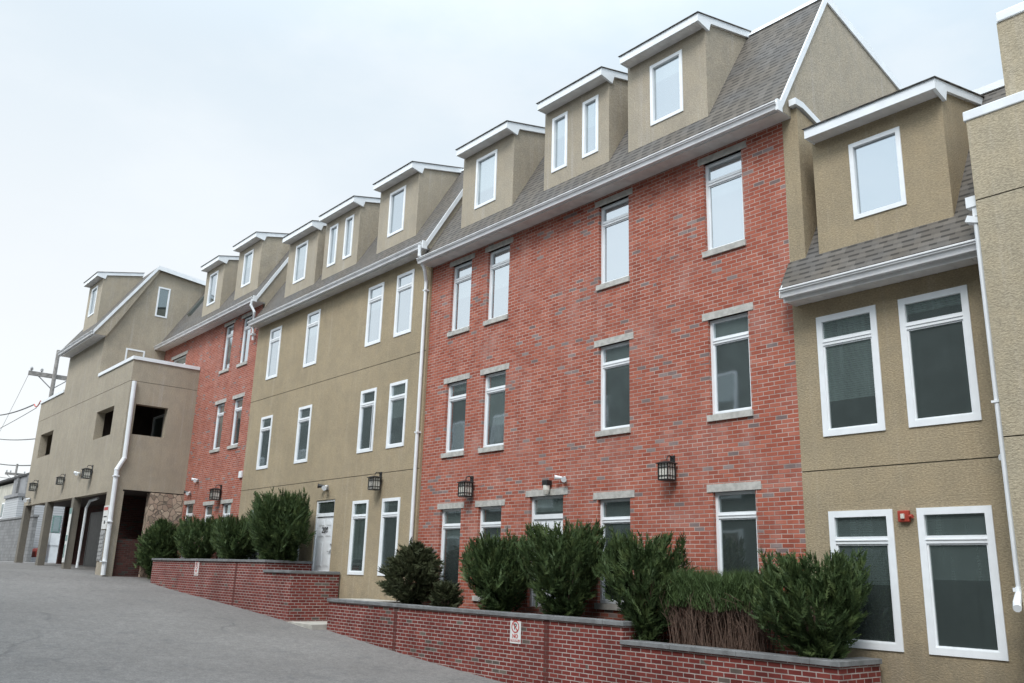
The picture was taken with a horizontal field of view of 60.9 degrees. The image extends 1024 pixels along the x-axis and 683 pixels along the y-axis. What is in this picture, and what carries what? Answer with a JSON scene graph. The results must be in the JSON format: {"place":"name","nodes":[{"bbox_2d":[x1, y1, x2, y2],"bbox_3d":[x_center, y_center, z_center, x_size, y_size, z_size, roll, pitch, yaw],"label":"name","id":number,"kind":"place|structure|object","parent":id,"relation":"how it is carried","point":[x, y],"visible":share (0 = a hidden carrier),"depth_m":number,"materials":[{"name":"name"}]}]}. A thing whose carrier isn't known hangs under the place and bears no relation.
{"place":"outdoors","nodes":[
{"label":"outdoors","id":0,"kind":"place"},
{"bbox_2d":[0,438,34,439],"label":"overhead wire","id":1,"kind":"object","parent":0,"point":[17,439],"visible":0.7,"depth_m":142.79,"materials":[{"name":"black metal"}]},
{"bbox_2d":[31,548,37,556],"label":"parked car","id":2,"kind":"object","parent":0,"point":[34,552],"visible":0.06,"depth_m":53.93,"materials":[{"name":"red metal"}]},
{"bbox_2d":[0,561,504,682],"bbox_3d":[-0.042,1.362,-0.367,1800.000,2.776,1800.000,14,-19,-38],"label":"road","id":3,"kind":"structure","parent":0,"point":[80,624],"depth_m":19.01,"materials":[{"name":"grey asphalt"}]},
{"bbox_2d":[0,473,28,518],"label":"grey building","id":4,"kind":"structure","parent":3,"relation":"on","point":[14,485],"depth_m":66.10,"materials":[{"name":"concrete"}]},
{"bbox_2d":[0,503,4,518],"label":"window","id":5,"kind":"structure","parent":4,"relation":"in","point":[3,504],"depth_m":66.88,"materials":[{"name":"white plastic"}]},
{"bbox_2d":[5,464,24,477],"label":"utility pole","id":6,"kind":"object","parent":3,"relation":"on","point":[14,474],"visible":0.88,"depth_m":103.74,"materials":[{"name":"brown wood"}]},
{"bbox_2d":[0,515,38,561],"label":"yard wall","id":7,"kind":"structure","parent":3,"relation":"on","point":[9,530],"depth_m":55.48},
{"bbox_2d":[2,493,64,561],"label":"house","id":8,"kind":"structure","parent":3,"relation":"on","point":[14,505],"depth_m":57.82,"materials":[{"name":"white"}]},
{"bbox_2d":[51,516,61,532],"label":"window","id":9,"kind":"structure","parent":8,"relation":"in","point":[56,522],"depth_m":58.12,"materials":[{"name":"glass"}]},
{"bbox_2d":[28,350,66,514],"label":"utility pole","id":10,"kind":"object","parent":3,"relation":"on","point":[54,376],"visible":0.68,"depth_m":56.79,"materials":[{"name":"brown wood"}]},
{"bbox_2d":[45,533,59,562],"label":"utility cabinet","id":11,"kind":"object","parent":3,"relation":"on","point":[52,547],"visible":0.43,"depth_m":53.57,"materials":[{"name":"white metal"}]},
{"bbox_2d":[14,266,205,576],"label":"carport building","id":12,"kind":"structure","parent":3,"relation":"on","point":[118,413],"depth_m":38.76,"materials":[{"name":"beige paint"}]},
{"bbox_2d":[0,404,33,415],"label":"overhead wire","id":13,"kind":"object","parent":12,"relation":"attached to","point":[17,411],"visible":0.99,"depth_m":147.36,"materials":[{"name":"black metal"}]},
{"bbox_2d":[22,497,30,501],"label":"flood light","id":14,"kind":"object","parent":12,"relation":"attached to","point":[24,499],"visible":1,"depth_m":43.97,"materials":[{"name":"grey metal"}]},
{"bbox_2d":[28,480,38,490],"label":"wall lantern","id":15,"kind":"object","parent":12,"relation":"attached to","point":[32,486],"depth_m":43.32,"materials":[{"name":"black metal"}]},
{"bbox_2d":[56,474,65,484],"bbox_3d":[-20.591,6.284,39.689,0.342,0.506,0.304,14,-19,-38],"label":"wall lantern","id":16,"kind":"object","parent":12,"relation":"attached to","point":[59,480],"depth_m":39.60,"materials":[{"name":"black metal"}]},
{"bbox_2d":[81,465,92,478],"bbox_3d":[-17.825,5.457,36.503,0.396,0.586,0.352,14,-19,-38],"label":"wall lantern","id":17,"kind":"object","parent":12,"relation":"attached to","point":[86,473],"depth_m":36.40,"materials":[{"name":"black metal"}]},
{"bbox_2d":[83,511,103,566],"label":"garage door","id":18,"kind":"structure","parent":12,"relation":"in","point":[95,523],"depth_m":43.46,"materials":[{"name":"paint"}]},
{"bbox_2d":[96,530,105,560],"bbox_3d":[-15.920,7.892,33.695,0.050,1.160,0.550,14,-19,-38],"label":"sign","id":19,"kind":"object","parent":12,"relation":"attached to","point":[100,545],"depth_m":33.64,"materials":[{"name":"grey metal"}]},
{"bbox_2d":[101,505,109,528],"bbox_3d":[-15.866,6.856,33.960,0.034,0.900,0.600,14,-19,-38],"label":"notice sign","id":20,"kind":"object","parent":12,"relation":"attached to","point":[105,517],"visible":1,"depth_m":33.91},
{"bbox_2d":[124,348,144,359],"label":"window","id":21,"kind":"structure","parent":12,"relation":"in","point":[127,349],"depth_m":39.82,"materials":[{"name":"white plastic"}]},
{"bbox_2d":[151,414,163,436],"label":"window","id":22,"kind":"structure","parent":12,"relation":"in","point":[157,426],"depth_m":38.57,"materials":[{"name":"black glass"}]},
{"bbox_2d":[155,286,170,317],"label":"window","id":23,"kind":"structure","parent":12,"relation":"in","point":[163,297],"depth_m":41.14,"materials":[{"name":"glass"}]},
{"bbox_2d":[133,517,180,578],"bbox_3d":[-13.613,7.993,33.463,1.684,2.523,3.171,14,-19,-38],"label":"conifer shrub","id":24,"kind":"object","parent":3,"relation":"on","point":[157,540],"visible":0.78,"depth_m":32.90,"materials":[{"name":"green plant"}]},
{"bbox_2d":[154,231,289,558],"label":"brick townhouse","id":25,"kind":"structure","parent":3,"relation":"on","point":[212,335],"depth_m":34.54,"materials":[{"name":"red brick"}]},
{"bbox_2d":[171,350,187,363],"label":"window","id":26,"kind":"structure","parent":25,"relation":"in","point":[181,360],"depth_m":39.08,"materials":[{"name":"white plastic"}]},
{"bbox_2d":[178,500,194,558],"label":"window","id":27,"kind":"structure","parent":25,"relation":"in","point":[189,510],"depth_m":34.88,"materials":[{"name":"white plastic"}]},
{"bbox_2d":[203,501,214,536],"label":"window","id":28,"kind":"structure","parent":25,"relation":"in","point":[210,504],"depth_m":33.40,"materials":[{"name":"white plastic"}]},
{"bbox_2d":[209,485,221,499],"bbox_3d":[-11.070,5.625,32.512,0.396,0.586,0.352,14,-19,-38],"label":"wall lantern","id":29,"kind":"object","parent":25,"relation":"attached to","point":[215,494],"depth_m":32.41,"materials":[{"name":"black metal"}]},
{"bbox_2d":[209,398,226,452],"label":"window","id":30,"kind":"structure","parent":25,"relation":"in","point":[217,438],"depth_m":34.27,"materials":[{"name":"white plastic"}]},
{"bbox_2d":[218,499,232,558],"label":"window","id":31,"kind":"structure","parent":25,"relation":"in","point":[227,507],"depth_m":32.13,"materials":[{"name":"white plastic"}]},
{"bbox_2d":[219,319,235,373],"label":"window","id":32,"kind":"structure","parent":25,"relation":"in","point":[229,337],"depth_m":35.11,"materials":[{"name":"glass"}]},
{"bbox_2d":[227,392,244,449],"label":"window","id":33,"kind":"structure","parent":25,"relation":"in","point":[238,405],"depth_m":33.01,"materials":[{"name":"white plastic"}]},
{"bbox_2d":[238,471,242,477],"bbox_3d":[-9.820,4.813,31.493,0.070,0.240,0.240,14,-19,-38],"label":"junction box","id":34,"kind":"object","parent":25,"relation":"attached to","point":[240,474],"visible":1,"depth_m":31.43,"materials":[{"name":"white plastic"}]},
{"bbox_2d":[236,311,252,367],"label":"window","id":35,"kind":"structure","parent":25,"relation":"in","point":[247,329],"depth_m":33.84,"materials":[{"name":"glass"}]},
{"bbox_2d":[150,558,339,620],"bbox_3d":[-9.137,8.723,28.114,1.567,3.254,11.277,14,-19,-38],"label":"brick planter","id":36,"kind":"object","parent":3,"relation":"on","point":[285,590],"visible":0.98,"depth_m":25.48,"materials":[{"name":"brick"}]},
{"bbox_2d":[174,514,218,558],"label":"conifer shrub","id":37,"kind":"object","parent":36,"relation":"in","point":[191,541],"visible":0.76,"depth_m":30.36,"materials":[{"name":"green plant"}]},
{"bbox_2d":[194,562,199,575],"bbox_3d":[-10.479,7.543,28.917,0.020,0.450,0.340,14,-19,-38],"label":"no parking sign","id":38,"kind":"object","parent":36,"relation":"attached to","point":[196,570],"visible":1,"depth_m":28.89,"materials":[{"name":"white metal"}]},
{"bbox_2d":[210,513,255,559],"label":"conifer shrub","id":39,"kind":"object","parent":36,"relation":"in","point":[229,541],"visible":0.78,"depth_m":28.08,"materials":[{"name":"green plant"}]},
{"bbox_2d":[242,487,315,561],"bbox_3d":[-7.099,5.834,26.338,1.960,2.842,3.612,14,-19,-38],"label":"conifer shrub","id":40,"kind":"object","parent":36,"relation":"in","point":[280,527],"visible":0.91,"depth_m":25.76,"materials":[{"name":"green plant"}]},
{"bbox_2d":[286,621,326,629],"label":"walkway","id":41,"kind":"structure","parent":3,"relation":"on","point":[316,625],"depth_m":22.72,"materials":[{"name":"concrete"}]},
{"bbox_2d":[238,161,463,600],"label":"stucco townhouse","id":42,"kind":"structure","parent":3,"relation":"on","point":[341,321],"depth_m":26.41,"materials":[{"name":"beige paint"}]},
{"bbox_2d":[247,548,258,559],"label":"window","id":43,"kind":"structure","parent":42,"relation":"in","point":[255,554],"depth_m":29.32,"materials":[{"name":"plastic"}]},
{"bbox_2d":[256,415,272,469],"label":"window","id":44,"kind":"structure","parent":42,"relation":"in","point":[266,422],"depth_m":30.41,"materials":[{"name":"white plastic"}]},
{"bbox_2d":[265,326,281,379],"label":"window","id":45,"kind":"structure","parent":42,"relation":"in","point":[275,334],"depth_m":31.24,"materials":[{"name":"white glass"}]},
{"bbox_2d":[294,404,311,463],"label":"window","id":46,"kind":"structure","parent":42,"relation":"in","point":[304,414],"depth_m":28.29,"materials":[{"name":"white plastic"}]},
{"bbox_2d":[303,309,320,367],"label":"window","id":47,"kind":"structure","parent":42,"relation":"in","point":[313,320],"depth_m":29.14,"materials":[{"name":"glass"}]},
{"bbox_2d":[311,499,334,570],"bbox_3d":[-5.626,5.992,26.009,0.113,2.480,1.150,14,-19,-38],"label":"door","id":48,"kind":"structure","parent":42,"relation":"in","point":[325,508],"depth_m":26.11,"materials":[{"name":"white paint"}]},
{"bbox_2d":[318,483,328,490],"bbox_3d":[-5.688,4.393,26.269,0.276,0.236,0.497,14,-19,-38],"label":"flood light","id":49,"kind":"object","parent":42,"relation":"attached to","point":[324,487],"visible":1,"depth_m":26.28,"materials":[{"name":"grey metal"}]},
{"bbox_2d":[347,500,368,574],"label":"window","id":50,"kind":"structure","parent":42,"relation":"in","point":[359,518],"depth_m":24.49,"materials":[{"name":"white plastic"}]},
{"bbox_2d":[356,387,376,453],"bbox_3d":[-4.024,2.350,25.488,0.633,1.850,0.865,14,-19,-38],"label":"window","id":51,"kind":"structure","parent":42,"relation":"in","point":[365,438],"depth_m":25.36,"materials":[{"name":"white plastic"}]},
{"bbox_2d":[367,472,381,490],"bbox_3d":[-3.779,3.844,24.034,0.349,0.517,0.310,14,-19,-38],"label":"wall lantern","id":52,"kind":"object","parent":42,"relation":"attached to","point":[374,482],"depth_m":23.94,"materials":[{"name":"black metal"}]},
{"bbox_2d":[365,282,384,346],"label":"window","id":53,"kind":"structure","parent":42,"relation":"in","point":[373,322],"depth_m":26.20,"materials":[{"name":"glass"}]},
{"bbox_2d":[377,497,400,575],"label":"window","id":54,"kind":"structure","parent":42,"relation":"in","point":[390,511],"depth_m":23.37,"materials":[{"name":"white plastic"}]},
{"bbox_2d":[386,379,407,448],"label":"window","id":55,"kind":"structure","parent":42,"relation":"in","point":[395,436],"depth_m":24.19,"materials":[{"name":"white plastic"}]},
{"bbox_2d":[393,269,414,337],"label":"window","id":56,"kind":"structure","parent":42,"relation":"in","point":[405,281],"depth_m":25.03,"materials":[{"name":"glass"}]},
{"bbox_2d":[327,598,881,682],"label":"brick planter","id":57,"kind":"object","parent":3,"relation":"on","point":[559,649],"visible":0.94,"depth_m":16.15,"materials":[{"name":"brick"}]},
{"bbox_2d":[375,537,444,604],"bbox_3d":[-2.474,5.621,21.096,1.564,1.759,2.058,14,-19,-38],"label":"yew shrub","id":58,"kind":"object","parent":57,"relation":"in","point":[418,563],"visible":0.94,"depth_m":20.75,"materials":[{"name":"green plant"}]},
{"bbox_2d":[428,578,464,607],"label":"yew shrub","id":59,"kind":"object","parent":57,"relation":"in","point":[446,594],"visible":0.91,"depth_m":19.61,"materials":[{"name":"green plant"}]},
{"bbox_2d":[458,527,530,611],"bbox_3d":[-0.294,4.996,18.733,1.733,1.998,2.099,14,-19,-38],"label":"conifer shrub","id":60,"kind":"object","parent":57,"relation":"in","point":[492,568],"visible":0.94,"depth_m":18.32,"materials":[{"name":"green plant"}]},
{"bbox_2d":[510,621,520,643],"bbox_3d":[0.066,5.708,17.099,0.020,0.428,0.320,14,-19,-38],"label":"no parking sign","id":61,"kind":"object","parent":57,"relation":"attached to","point":[515,632],"visible":1,"depth_m":17.09,"materials":[{"name":"white metal"}]},
{"bbox_2d":[515,517,610,616],"bbox_3d":[1.036,4.507,17.137,1.744,2.139,2.374,14,-19,-38],"label":"conifer shrub","id":62,"kind":"object","parent":57,"relation":"in","point":[574,556],"visible":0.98,"depth_m":16.82,"materials":[{"name":"green plant"}]},
{"bbox_2d":[593,525,697,642],"bbox_3d":[2.370,4.415,15.537,1.564,2.256,1.974,14,-19,-38],"label":"conifer shrub","id":63,"kind":"object","parent":57,"relation":"in","point":[649,564],"visible":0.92,"depth_m":15.26,"materials":[{"name":"green plant"}]},
{"bbox_2d":[659,565,780,652],"bbox_3d":[3.419,4.394,14.353,1.238,1.444,2.218,14,-19,-38],"label":"hedge","id":64,"kind":"object","parent":57,"relation":"in","point":[724,599],"visible":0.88,"depth_m":14.11,"materials":[{"name":"green plant"}]},
{"bbox_2d":[745,546,873,658],"bbox_3d":[4.369,3.976,12.913,1.903,1.908,1.636,-5,-16,23],"label":"conifer shrub","id":65,"kind":"object","parent":57,"relation":"in","point":[829,592],"visible":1,"depth_m":12.65,"materials":[{"name":"green plant"}]},
{"bbox_2d":[416,0,903,654],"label":"brick townhouse","id":66,"kind":"structure","parent":3,"relation":"on","point":[610,256],"depth_m":18.16,"materials":[{"name":"red brick"}]},
{"bbox_2d":[437,502,463,583],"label":"window","id":67,"kind":"structure","parent":66,"relation":"in","point":[451,520],"depth_m":21.47,"materials":[{"name":"grey glass"}]},
{"bbox_2d":[441,373,469,457],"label":"window","id":68,"kind":"structure","parent":66,"relation":"in","point":[457,390],"depth_m":22.29,"materials":[{"name":"grey glass"}]},
{"bbox_2d":[447,253,474,336],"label":"window","id":69,"kind":"structure","parent":66,"relation":"in","point":[463,273],"depth_m":23.13,"materials":[{"name":"glass"}]},
{"bbox_2d":[457,476,474,496],"bbox_3d":[-1.107,3.485,20.975,0.349,0.517,0.310,14,-19,-38],"label":"wall lantern","id":70,"kind":"object","parent":66,"relation":"attached to","point":[465,488],"depth_m":20.88,"materials":[{"name":"black metal"}]},
{"bbox_2d":[472,499,504,600],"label":"window","id":71,"kind":"structure","parent":66,"relation":"in","point":[490,519],"depth_m":20.43,"materials":[{"name":"grey glass"}]},
{"bbox_2d":[478,363,508,452],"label":"window","id":72,"kind":"structure","parent":66,"relation":"in","point":[493,440],"depth_m":21.15,"materials":[{"name":"grey glass"}]},
{"bbox_2d":[483,237,512,325],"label":"window","id":73,"kind":"structure","parent":66,"relation":"in","point":[499,260],"depth_m":21.99,"materials":[{"name":"glass"}]},
{"bbox_2d":[525,488,567,606],"bbox_3d":[0.814,4.456,18.807,0.285,2.480,1.350,14,-19,-38],"label":"door","id":74,"kind":"structure","parent":66,"relation":"in","point":[547,509],"depth_m":18.98,"materials":[{"name":"glass"}]},
{"bbox_2d":[542,480,551,494],"bbox_3d":[0.751,3.174,18.921,0.157,0.310,0.160,14,-19,-38],"label":"jar light","id":75,"kind":"object","parent":66,"relation":"attached to","point":[546,484],"visible":1,"depth_m":18.87,"materials":[{"name":"white glass"}]},
{"bbox_2d":[554,475,565,481],"bbox_3d":[1.052,2.932,18.608,0.210,0.179,0.378,14,-19,-38],"label":"flood light","id":76,"kind":"object","parent":66,"relation":"attached to","point":[563,479],"visible":1,"depth_m":18.64,"materials":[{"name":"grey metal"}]},
{"bbox_2d":[595,187,632,290],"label":"window","id":77,"kind":"structure","parent":66,"relation":"in","point":[615,216],"depth_m":19.04,"materials":[{"name":"glass"}]},
{"bbox_2d":[594,332,633,436],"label":"window","id":78,"kind":"structure","parent":66,"relation":"in","point":[615,386],"depth_m":18.19,"materials":[{"name":"grey glass"}]},
{"bbox_2d":[593,490,634,610],"bbox_3d":[2.100,4.143,17.300,0.315,2.285,1.120,14,-19,-38],"label":"window","id":79,"kind":"structure","parent":66,"relation":"in","point":[614,512],"depth_m":17.43,"materials":[{"name":"white plastic"}]},
{"bbox_2d":[655,455,677,481],"bbox_3d":[2.923,2.374,16.383,0.331,0.490,0.294,14,-19,-38],"label":"wall lantern","id":80,"kind":"object","parent":66,"relation":"attached to","point":[666,470],"depth_m":16.30,"materials":[{"name":"black metal"}]},
{"bbox_2d":[697,140,745,257],"bbox_3d":[4.162,-2.700,16.874,0.315,2.115,1.140,14,-19,-38],"label":"window","id":81,"kind":"structure","parent":66,"relation":"in","point":[724,189],"depth_m":16.90,"materials":[{"name":"glass"}]},
{"bbox_2d":[702,302,753,421],"bbox_3d":[4.065,0.412,16.035,0.315,2.085,1.140,14,-19,-38],"label":"window","id":82,"kind":"structure","parent":66,"relation":"in","point":[730,353],"depth_m":16.05,"materials":[{"name":"grey glass"}]},
{"bbox_2d":[707,481,760,616],"bbox_3d":[3.966,3.626,15.168,0.315,2.285,1.140,14,-19,-38],"label":"window","id":83,"kind":"structure","parent":66,"relation":"in","point":[736,518],"depth_m":15.29,"materials":[{"name":"grey glass"}]},
{"bbox_2d":[778,76,1023,682],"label":"stucco townhouse","id":84,"kind":"structure","parent":3,"relation":"on","point":[879,291],"depth_m":13.41,"materials":[{"name":"beige paint"}]},
{"bbox_2d":[816,305,885,436],"bbox_3d":[5.480,0.489,14.113,0.094,2.030,1.050,14,-19,-38],"label":"window","id":85,"kind":"structure","parent":84,"relation":"in","point":[851,390],"depth_m":14.11,"materials":[{"name":"grey glass"}]},
{"bbox_2d":[828,509,903,651],"bbox_3d":[5.383,3.611,13.271,0.094,2.040,1.050,14,-19,-38],"label":"window","id":86,"kind":"structure","parent":84,"relation":"in","point":[872,530],"depth_m":13.14,"materials":[{"name":"grey glass"}]},
{"bbox_2d":[897,510,913,521],"bbox_3d":[5.841,2.594,12.921,0.100,0.170,0.226,14,-19,-38],"label":"fire alarm","id":87,"kind":"object","parent":84,"relation":"attached to","point":[905,516],"visible":1,"depth_m":12.90,"materials":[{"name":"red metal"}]},
{"bbox_2d":[897,285,981,427],"bbox_3d":[6.400,0.234,13.062,0.094,2.030,1.050,14,-19,-38],"label":"window","id":88,"kind":"structure","parent":84,"relation":"in","point":[939,362],"depth_m":13.05,"materials":[{"name":"white plastic"}]},
{"bbox_2d":[916,505,1008,660],"bbox_3d":[6.303,3.356,12.220,0.094,2.040,1.050,14,-19,-38],"label":"window","id":89,"kind":"structure","parent":84,"relation":"in","point":[964,611],"depth_m":12.21,"materials":[{"name":"grey glass"}]},
{"bbox_2d":[963,1,1023,611],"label":"flat roof block","id":90,"kind":"structure","parent":3,"relation":"on","point":[995,202],"depth_m":11.98,"materials":[{"name":"paint"}]},
{"bbox_2d":[0,0,1023,480],"label":"sky","id":91,"kind":"structure","parent":0,"point":[140,136],"materials":[{"name":"white"}]}
]}

